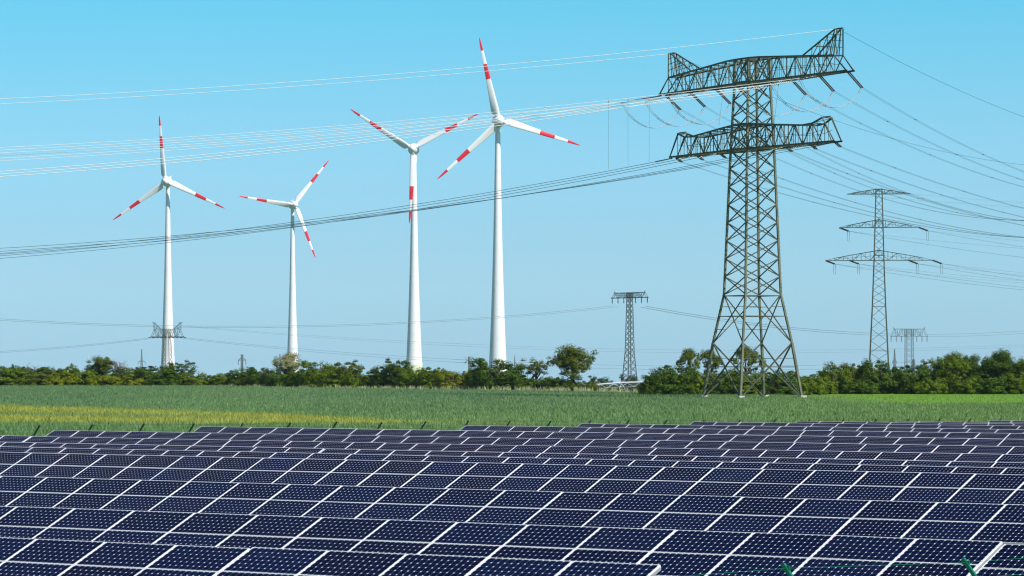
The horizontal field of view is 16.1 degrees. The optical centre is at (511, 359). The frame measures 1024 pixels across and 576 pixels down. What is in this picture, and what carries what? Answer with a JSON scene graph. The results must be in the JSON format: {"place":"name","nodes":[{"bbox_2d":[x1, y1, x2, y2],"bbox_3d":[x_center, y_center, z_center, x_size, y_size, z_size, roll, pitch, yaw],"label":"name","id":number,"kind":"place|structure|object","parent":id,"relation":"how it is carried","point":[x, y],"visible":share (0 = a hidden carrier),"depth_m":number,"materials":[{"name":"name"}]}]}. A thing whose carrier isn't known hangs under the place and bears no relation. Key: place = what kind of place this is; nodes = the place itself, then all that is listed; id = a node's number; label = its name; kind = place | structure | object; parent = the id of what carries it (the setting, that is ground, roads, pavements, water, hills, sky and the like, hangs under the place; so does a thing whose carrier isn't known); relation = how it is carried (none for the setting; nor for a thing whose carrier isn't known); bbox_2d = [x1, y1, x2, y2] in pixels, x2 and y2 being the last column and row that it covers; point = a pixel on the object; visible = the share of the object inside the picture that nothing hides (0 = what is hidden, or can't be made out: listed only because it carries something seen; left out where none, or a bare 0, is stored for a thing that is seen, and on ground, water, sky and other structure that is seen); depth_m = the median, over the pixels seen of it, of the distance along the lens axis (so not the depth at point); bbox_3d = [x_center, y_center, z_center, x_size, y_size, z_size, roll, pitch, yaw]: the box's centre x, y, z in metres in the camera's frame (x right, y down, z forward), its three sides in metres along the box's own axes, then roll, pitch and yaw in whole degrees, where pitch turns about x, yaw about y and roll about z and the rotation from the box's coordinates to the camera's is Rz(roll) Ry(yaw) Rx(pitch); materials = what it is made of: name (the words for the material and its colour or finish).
{"place":"outdoors","nodes":[
{"label":"outdoors","id":0,"kind":"place"},
{"bbox_2d":[220,383,686,392],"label":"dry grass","id":1,"kind":"structure","parent":0,"point":[576,388],"depth_m":734.35,"materials":[{"name":"green plant"}]},
{"bbox_2d":[0,386,1023,544],"bbox_3d":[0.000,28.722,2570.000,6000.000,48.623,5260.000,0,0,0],"label":"ground","id":2,"kind":"structure","parent":0,"point":[877,399],"depth_m":432.31,"materials":[{"name":"green plant"}]},
{"bbox_2d":[0,366,23,384],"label":"hedge shrub","id":3,"kind":"object","parent":2,"relation":"on","point":[7,380],"visible":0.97,"depth_m":868.28,"materials":[{"name":"green plant"}]},
{"bbox_2d":[1,366,54,385],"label":"hedge shrub","id":4,"kind":"object","parent":2,"relation":"on","point":[19,381],"visible":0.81,"depth_m":870.10,"materials":[{"name":"green plant"}]},
{"bbox_2d":[22,368,60,385],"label":"hedge shrub","id":5,"kind":"object","parent":2,"relation":"on","point":[39,379],"visible":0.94,"depth_m":868.64,"materials":[{"name":"green plant"}]},
{"bbox_2d":[45,369,79,385],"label":"hedge shrub","id":6,"kind":"object","parent":2,"relation":"on","point":[68,379],"visible":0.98,"depth_m":867.07,"materials":[{"name":"green plant"}]},
{"bbox_2d":[56,365,100,385],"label":"hedge shrub","id":7,"kind":"object","parent":2,"relation":"on","point":[88,374],"visible":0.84,"depth_m":869.57,"materials":[{"name":"green plant"}]},
{"bbox_2d":[82,356,115,376],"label":"broadleaf tree","id":8,"kind":"object","parent":2,"relation":"on","point":[100,365],"visible":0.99,"depth_m":873.39,"materials":[{"name":"green plant"}]},
{"bbox_2d":[85,375,123,385],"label":"hedge shrub","id":9,"kind":"object","parent":2,"relation":"on","point":[93,380],"visible":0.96,"depth_m":865.18,"materials":[{"name":"green plant"}]},
{"bbox_2d":[99,368,132,384],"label":"hedge shrub","id":10,"kind":"object","parent":2,"relation":"on","point":[114,373],"visible":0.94,"depth_m":869.63,"materials":[{"name":"green plant"}]},
{"bbox_2d":[0,537,249,575],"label":"solar table","id":11,"kind":"object","parent":2,"relation":"on","point":[33,557],"visible":1,"depth_m":58.86,"materials":[{"name":"blue glass"}]},
{"bbox_2d":[114,374,149,385],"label":"hedge shrub","id":12,"kind":"object","parent":2,"relation":"on","point":[128,381],"visible":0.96,"depth_m":865.38,"materials":[{"name":"green plant"}]},
{"bbox_2d":[131,365,182,385],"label":"hedge shrub","id":13,"kind":"object","parent":2,"relation":"on","point":[169,380],"visible":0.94,"depth_m":868.24,"materials":[{"name":"green plant"}]},
{"bbox_2d":[0,442,323,452],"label":"solar table","id":14,"kind":"object","parent":2,"relation":"on","point":[170,447],"visible":0.2,"depth_m":132.20,"materials":[{"name":"blue glass"}]},
{"bbox_2d":[149,322,185,371],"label":"transmission pylon","id":15,"kind":"object","parent":2,"relation":"on","point":[168,332],"visible":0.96,"depth_m":1499.65,"materials":[{"name":"grey metal"}]},
{"bbox_2d":[113,116,224,372],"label":"wind turbine","id":16,"kind":"object","parent":2,"relation":"on","point":[167,181],"visible":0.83,"depth_m":1909.46,"materials":[{"name":"white metal"}]},
{"bbox_2d":[164,361,197,385],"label":"hedge shrub","id":17,"kind":"object","parent":2,"relation":"on","point":[172,366],"visible":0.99,"depth_m":872.26,"materials":[{"name":"green plant"}]},
{"bbox_2d":[174,372,208,385],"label":"hedge shrub","id":18,"kind":"object","parent":2,"relation":"on","point":[196,380],"visible":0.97,"depth_m":868.59,"materials":[{"name":"green plant"}]},
{"bbox_2d":[203,373,227,385],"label":"hedge shrub","id":19,"kind":"object","parent":2,"relation":"on","point":[214,380],"visible":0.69,"depth_m":869.31,"materials":[{"name":"green plant"}]},
{"bbox_2d":[224,368,250,384],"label":"hedge shrub","id":20,"kind":"object","parent":2,"relation":"on","point":[232,378],"visible":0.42,"depth_m":862.40,"materials":[{"name":"green plant"}]},
{"bbox_2d":[241,366,281,385],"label":"hedge shrub","id":21,"kind":"object","parent":2,"relation":"on","point":[253,373],"visible":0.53,"depth_m":847.95,"materials":[{"name":"green plant"}]},
{"bbox_2d":[262,373,287,386],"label":"hedge shrub","id":22,"kind":"object","parent":2,"relation":"on","point":[273,380],"visible":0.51,"depth_m":834.34,"materials":[{"name":"green plant"}]},
{"bbox_2d":[240,160,328,371],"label":"wind turbine","id":23,"kind":"object","parent":2,"relation":"on","point":[292,319],"visible":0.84,"depth_m":2206.61,"materials":[{"name":"white metal"}]},
{"bbox_2d":[272,351,302,373],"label":"broadleaf tree","id":24,"kind":"object","parent":2,"relation":"on","point":[287,363],"visible":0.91,"depth_m":840.83,"materials":[{"name":"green plant"}]},
{"bbox_2d":[279,369,320,386],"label":"hedge shrub","id":25,"kind":"object","parent":2,"relation":"on","point":[292,377],"visible":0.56,"depth_m":823.17,"materials":[{"name":"green plant"}]},
{"bbox_2d":[296,359,338,386],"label":"hedge shrub","id":26,"kind":"object","parent":2,"relation":"on","point":[306,365],"visible":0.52,"depth_m":818.47,"materials":[{"name":"green plant"}]},
{"bbox_2d":[313,366,353,387],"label":"hedge shrub","id":27,"kind":"object","parent":2,"relation":"on","point":[325,380],"visible":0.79,"depth_m":805.84,"materials":[{"name":"green plant"}]},
{"bbox_2d":[331,359,364,386],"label":"hedge shrub","id":28,"kind":"object","parent":2,"relation":"on","point":[355,371],"visible":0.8,"depth_m":805.64,"materials":[{"name":"green plant"}]},
{"bbox_2d":[342,371,370,387],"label":"hedge shrub","id":29,"kind":"object","parent":2,"relation":"on","point":[358,382],"visible":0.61,"depth_m":796.97,"materials":[{"name":"green plant"}]},
{"bbox_2d":[363,364,401,388],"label":"hedge shrub","id":30,"kind":"object","parent":2,"relation":"on","point":[378,377],"visible":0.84,"depth_m":789.69,"materials":[{"name":"green plant"}]},
{"bbox_2d":[382,358,414,386],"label":"hedge shrub","id":31,"kind":"object","parent":2,"relation":"on","point":[406,367],"visible":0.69,"depth_m":787.21,"materials":[{"name":"green plant"}]},
{"bbox_2d":[391,367,431,387],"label":"hedge shrub","id":32,"kind":"object","parent":2,"relation":"on","point":[406,379],"visible":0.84,"depth_m":778.13,"materials":[{"name":"green plant"}]},
{"bbox_2d":[350,109,477,373],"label":"wind turbine","id":33,"kind":"object","parent":2,"relation":"on","point":[414,351],"visible":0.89,"depth_m":1695.16,"materials":[{"name":"white metal"}]},
{"bbox_2d":[412,366,448,388],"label":"hedge shrub","id":34,"kind":"object","parent":2,"relation":"on","point":[424,380],"visible":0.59,"depth_m":773.81,"materials":[{"name":"green plant"}]},
{"bbox_2d":[215,547,660,575],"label":"solar table","id":35,"kind":"object","parent":2,"relation":"on","point":[256,561],"visible":1,"depth_m":55.30,"materials":[{"name":"blue glass"}]},
{"bbox_2d":[430,370,466,388],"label":"hedge shrub","id":36,"kind":"object","parent":2,"relation":"on","point":[447,381],"visible":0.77,"depth_m":763.11,"materials":[{"name":"green plant"}]},
{"bbox_2d":[463,357,527,389],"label":"hedge shrub","id":37,"kind":"object","parent":2,"relation":"on","point":[497,379],"visible":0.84,"depth_m":748.38,"materials":[{"name":"green plant"}]},
{"bbox_2d":[0,418,1001,435],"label":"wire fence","id":38,"kind":"object","parent":2,"relation":"on","point":[193,424],"visible":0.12,"depth_m":195.22,"materials":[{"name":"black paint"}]},
{"bbox_2d":[0,506,1002,575],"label":"solar table","id":39,"kind":"object","parent":2,"relation":"on","point":[671,552],"visible":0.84,"depth_m":62.98,"materials":[{"name":"blue glass"}]},
{"bbox_2d":[438,38,580,373],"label":"wind turbine","id":40,"kind":"object","parent":2,"relation":"on","point":[497,342],"visible":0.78,"depth_m":1484.55,"materials":[{"name":"white metal"}]},
{"bbox_2d":[0,384,1023,436],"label":"wheat crop","id":41,"kind":"object","parent":2,"relation":"on","point":[450,397],"visible":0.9,"depth_m":467.16,"materials":[{"name":"green plant"}]},
{"bbox_2d":[0,476,1023,544],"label":"solar table","id":42,"kind":"object","parent":2,"relation":"on","point":[1004,523],"visible":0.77,"depth_m":79.09,"materials":[{"name":"blue glass"}]},
{"bbox_2d":[0,452,1023,504],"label":"solar table","id":43,"kind":"object","parent":2,"relation":"on","point":[910,486],"visible":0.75,"depth_m":98.49,"materials":[{"name":"blue glass"}]},
{"bbox_2d":[0,446,1023,474],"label":"solar table","id":44,"kind":"object","parent":2,"relation":"on","point":[797,466],"visible":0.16,"depth_m":110.64,"materials":[{"name":"blue glass"}]},
{"bbox_2d":[25,436,1023,461],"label":"solar table","id":45,"kind":"object","parent":2,"relation":"on","point":[971,457],"visible":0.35,"depth_m":133.34,"materials":[{"name":"blue glass"}]},
{"bbox_2d":[515,375,552,390],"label":"hedge shrub","id":46,"kind":"object","parent":2,"relation":"on","point":[526,382],"visible":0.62,"depth_m":735.84,"materials":[{"name":"green plant"}]},
{"bbox_2d":[46,430,1023,453],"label":"solar table","id":47,"kind":"object","parent":2,"relation":"on","point":[628,443],"visible":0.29,"depth_m":145.10,"materials":[{"name":"blue glass"}]},
{"bbox_2d":[519,355,554,381],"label":"broadleaf tree","id":48,"kind":"object","parent":2,"relation":"on","point":[537,368],"visible":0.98,"depth_m":740.89,"materials":[{"name":"green plant"}]},
{"bbox_2d":[542,377,577,390],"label":"hedge shrub","id":49,"kind":"object","parent":2,"relation":"on","point":[550,383],"visible":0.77,"depth_m":725.99,"materials":[{"name":"green plant"}]},
{"bbox_2d":[548,343,598,383],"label":"broadleaf tree","id":50,"kind":"object","parent":2,"relation":"on","point":[571,357],"visible":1,"depth_m":726.68,"materials":[{"name":"green plant"}]},
{"bbox_2d":[194,426,1023,445],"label":"solar table","id":51,"kind":"object","parent":2,"relation":"on","point":[720,437],"visible":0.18,"depth_m":153.76,"materials":[{"name":"blue glass"}]},
{"bbox_2d":[611,291,648,390],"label":"transmission pylon","id":52,"kind":"object","parent":2,"relation":"on","point":[630,295],"visible":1,"depth_m":999.76,"materials":[{"name":"grey metal"}]},
{"bbox_2d":[0,307,612,327],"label":"overhead wire","id":53,"kind":"object","parent":52,"relation":"attached to","point":[272,327],"visible":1,"depth_m":953.28,"materials":[{"name":"grey metal"}]},
{"bbox_2d":[636,380,663,394],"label":"hedge shrub","id":54,"kind":"object","parent":2,"relation":"on","point":[641,390],"visible":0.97,"depth_m":641.32,"materials":[{"name":"green plant"}]},
{"bbox_2d":[639,367,685,394],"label":"hedge shrub","id":55,"kind":"object","parent":2,"relation":"on","point":[652,378],"visible":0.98,"depth_m":641.78,"materials":[{"name":"green plant"}]},
{"bbox_2d":[321,449,1023,467],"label":"solar table","id":56,"kind":"object","parent":2,"relation":"on","point":[721,459],"visible":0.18,"depth_m":117.82,"materials":[{"name":"blue glass"}]},
{"bbox_2d":[658,364,703,394],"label":"hedge shrub","id":57,"kind":"object","parent":2,"relation":"on","point":[683,387],"visible":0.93,"depth_m":643.07,"materials":[{"name":"green plant"}]},
{"bbox_2d":[676,348,700,372],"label":"broadleaf tree","id":58,"kind":"object","parent":2,"relation":"on","point":[687,355],"visible":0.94,"depth_m":656.15,"materials":[{"name":"green plant"}]},
{"bbox_2d":[680,372,720,394],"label":"hedge shrub","id":59,"kind":"object","parent":2,"relation":"on","point":[697,389],"visible":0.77,"depth_m":643.38,"materials":[{"name":"green plant"}]},
{"bbox_2d":[699,349,722,374],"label":"broadleaf tree","id":60,"kind":"object","parent":2,"relation":"on","point":[715,362],"visible":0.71,"depth_m":660.54,"materials":[{"name":"green plant"}]},
{"bbox_2d":[701,369,743,394],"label":"hedge shrub","id":61,"kind":"object","parent":2,"relation":"on","point":[720,386],"visible":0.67,"depth_m":643.46,"materials":[{"name":"green plant"}]},
{"bbox_2d":[460,425,1023,438],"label":"solar table","id":62,"kind":"object","parent":2,"relation":"on","point":[768,432],"visible":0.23,"depth_m":174.12,"materials":[{"name":"blue glass"}]},
{"bbox_2d":[621,27,863,397],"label":"transmission pylon","id":63,"kind":"object","parent":2,"relation":"on","point":[750,126],"visible":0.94,"depth_m":600.92,"materials":[{"name":"grey metal"}]},
{"bbox_2d":[0,103,615,171],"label":"overhead wire","id":64,"kind":"object","parent":63,"relation":"attached to","point":[294,145],"visible":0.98,"depth_m":641.73,"materials":[{"name":"silver metal"}]},
{"bbox_2d":[4,101,644,173],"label":"overhead wire","id":65,"kind":"object","parent":63,"relation":"attached to","point":[314,145],"visible":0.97,"depth_m":633.94,"materials":[{"name":"silver metal"}]},
{"bbox_2d":[0,162,652,253],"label":"overhead wire","id":66,"kind":"object","parent":63,"relation":"attached to","point":[353,213],"visible":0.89,"depth_m":635.70,"materials":[{"name":"grey metal"}]},
{"bbox_2d":[4,54,664,103],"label":"overhead wire","id":67,"kind":"object","parent":63,"relation":"attached to","point":[331,83],"visible":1,"depth_m":638.06,"materials":[{"name":"silver metal"}]},
{"bbox_2d":[0,100,670,176],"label":"overhead wire","id":68,"kind":"object","parent":63,"relation":"attached to","point":[332,146],"visible":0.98,"depth_m":626.43,"materials":[{"name":"silver metal"}]},
{"bbox_2d":[2,160,673,255],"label":"overhead wire","id":69,"kind":"object","parent":63,"relation":"attached to","point":[357,215],"visible":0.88,"depth_m":629.55,"materials":[{"name":"grey metal"}]},
{"bbox_2d":[0,158,695,258],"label":"overhead wire","id":70,"kind":"object","parent":63,"relation":"attached to","point":[362,217],"visible":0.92,"depth_m":623.57,"materials":[{"name":"grey metal"}]},
{"bbox_2d":[3,89,744,160],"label":"overhead wire","id":71,"kind":"object","parent":63,"relation":"attached to","point":[360,132],"visible":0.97,"depth_m":606.55,"materials":[{"name":"silver metal"}]},
{"bbox_2d":[0,84,769,155],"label":"overhead wire","id":72,"kind":"object","parent":63,"relation":"attached to","point":[373,127],"visible":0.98,"depth_m":599.24,"materials":[{"name":"silver metal"}]},
{"bbox_2d":[7,151,763,253],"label":"overhead wire","id":73,"kind":"object","parent":63,"relation":"attached to","point":[395,213],"visible":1,"depth_m":606.92,"materials":[{"name":"grey metal"}]},
{"bbox_2d":[11,149,786,250],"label":"overhead wire","id":74,"kind":"object","parent":63,"relation":"attached to","point":[405,211],"visible":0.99,"depth_m":600.70,"materials":[{"name":"grey metal"}]},
{"bbox_2d":[0,78,799,149],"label":"overhead wire","id":75,"kind":"object","parent":63,"relation":"attached to","point":[403,120],"visible":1,"depth_m":591.48,"materials":[{"name":"silver metal"}]},
{"bbox_2d":[11,147,808,247],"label":"overhead wire","id":76,"kind":"object","parent":63,"relation":"attached to","point":[422,208],"visible":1,"depth_m":593.57,"materials":[{"name":"grey metal"}]},
{"bbox_2d":[3,29,832,98],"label":"overhead wire","id":77,"kind":"object","parent":63,"relation":"attached to","point":[416,72],"visible":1,"depth_m":593.14,"materials":[{"name":"silver metal"}]},
{"bbox_2d":[723,367,768,394],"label":"hedge shrub","id":78,"kind":"object","parent":2,"relation":"on","point":[748,385],"visible":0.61,"depth_m":642.40,"materials":[{"name":"green plant"}]},
{"bbox_2d":[731,346,765,374],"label":"broadleaf tree","id":79,"kind":"object","parent":2,"relation":"on","point":[747,351],"visible":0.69,"depth_m":658.38,"materials":[{"name":"green plant"}]},
{"bbox_2d":[750,370,803,394],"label":"hedge shrub","id":80,"kind":"object","parent":2,"relation":"on","point":[773,386],"visible":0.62,"depth_m":641.91,"materials":[{"name":"green plant"}]},
{"bbox_2d":[577,423,1023,432],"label":"solar table","id":81,"kind":"object","parent":2,"relation":"on","point":[809,428],"visible":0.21,"depth_m":184.16,"materials":[{"name":"blue glass"}]},
{"bbox_2d":[795,373,828,394],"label":"hedge shrub","id":82,"kind":"object","parent":2,"relation":"on","point":[819,387],"visible":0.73,"depth_m":648.16,"materials":[{"name":"green plant"}]},
{"bbox_2d":[805,374,838,393],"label":"hedge shrub","id":83,"kind":"object","parent":2,"relation":"on","point":[832,389],"visible":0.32,"depth_m":659.51,"materials":[{"name":"green plant"}]},
{"bbox_2d":[815,361,853,393],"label":"hedge shrub","id":84,"kind":"object","parent":2,"relation":"on","point":[835,373],"visible":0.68,"depth_m":663.67,"materials":[{"name":"green plant"}]},
{"bbox_2d":[689,558,1020,575],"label":"wire fence","id":85,"kind":"object","parent":2,"relation":"on","point":[788,572],"visible":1,"depth_m":40.16,"materials":[{"name":"metal"}]},
{"bbox_2d":[690,422,1023,428],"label":"solar table","id":86,"kind":"object","parent":2,"relation":"on","point":[860,425],"visible":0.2,"depth_m":194.21,"materials":[{"name":"blue glass"}]},
{"bbox_2d":[835,376,880,393],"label":"hedge shrub","id":87,"kind":"object","parent":2,"relation":"on","point":[864,387],"visible":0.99,"depth_m":660.10,"materials":[{"name":"green plant"}]},
{"bbox_2d":[856,358,902,393],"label":"hedge shrub","id":88,"kind":"object","parent":2,"relation":"on","point":[883,381],"visible":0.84,"depth_m":665.22,"materials":[{"name":"green plant"}]},
{"bbox_2d":[825,188,942,369],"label":"transmission pylon","id":89,"kind":"object","parent":2,"relation":"on","point":[874,251],"visible":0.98,"depth_m":999.07,"materials":[{"name":"grey metal"}]},
{"bbox_2d":[891,327,925,373],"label":"transmission pylon","id":90,"kind":"object","parent":2,"relation":"on","point":[908,339],"visible":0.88,"depth_m":1299.33,"materials":[{"name":"grey metal"}]},
{"bbox_2d":[796,421,1023,425],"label":"solar table","id":91,"kind":"object","parent":2,"relation":"on","point":[992,424],"visible":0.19,"depth_m":204.75,"materials":[{"name":"blue glass"}]},
{"bbox_2d":[891,364,938,393],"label":"hedge shrub","id":92,"kind":"object","parent":2,"relation":"on","point":[922,372],"visible":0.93,"depth_m":663.78,"materials":[{"name":"green plant"}]},
{"bbox_2d":[911,376,952,393],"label":"hedge shrub","id":93,"kind":"object","parent":2,"relation":"on","point":[923,388],"visible":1,"depth_m":659.71,"materials":[{"name":"green plant"}]},
{"bbox_2d":[917,357,948,381],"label":"broadleaf tree","id":94,"kind":"object","parent":2,"relation":"on","point":[935,372],"visible":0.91,"depth_m":669.31,"materials":[{"name":"green plant"}]},
{"bbox_2d":[935,350,973,381],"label":"broadleaf tree","id":95,"kind":"object","parent":2,"relation":"on","point":[957,365],"visible":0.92,"depth_m":667.46,"materials":[{"name":"green plant"}]},
{"bbox_2d":[940,374,984,393],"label":"hedge shrub","id":96,"kind":"object","parent":2,"relation":"on","point":[957,386],"visible":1,"depth_m":659.29,"materials":[{"name":"green plant"}]},
{"bbox_2d":[963,353,988,381],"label":"broadleaf tree","id":97,"kind":"object","parent":2,"relation":"on","point":[976,366],"visible":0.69,"depth_m":670.91,"materials":[{"name":"green plant"}]},
{"bbox_2d":[966,371,1012,393],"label":"hedge shrub","id":98,"kind":"object","parent":2,"relation":"on","point":[993,385],"visible":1,"depth_m":659.38,"materials":[{"name":"green plant"}]},
{"bbox_2d":[976,544,1023,575],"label":"solar table","id":99,"kind":"object","parent":2,"relation":"on","point":[1012,565],"visible":0.98,"depth_m":57.23,"materials":[{"name":"blue glass"}]},
{"bbox_2d":[979,348,1023,381],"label":"broadleaf tree","id":100,"kind":"object","parent":2,"relation":"on","point":[998,363],"visible":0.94,"depth_m":666.23,"materials":[{"name":"green plant"}]},
{"bbox_2d":[999,370,1023,393],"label":"hedge shrub","id":101,"kind":"object","parent":2,"relation":"on","point":[1017,387],"visible":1,"depth_m":659.40,"materials":[{"name":"green plant"}]},
{"bbox_2d":[0,0,1023,386],"label":"sky","id":102,"kind":"structure","parent":0,"point":[662,236],"materials":[{"name":"blue"}]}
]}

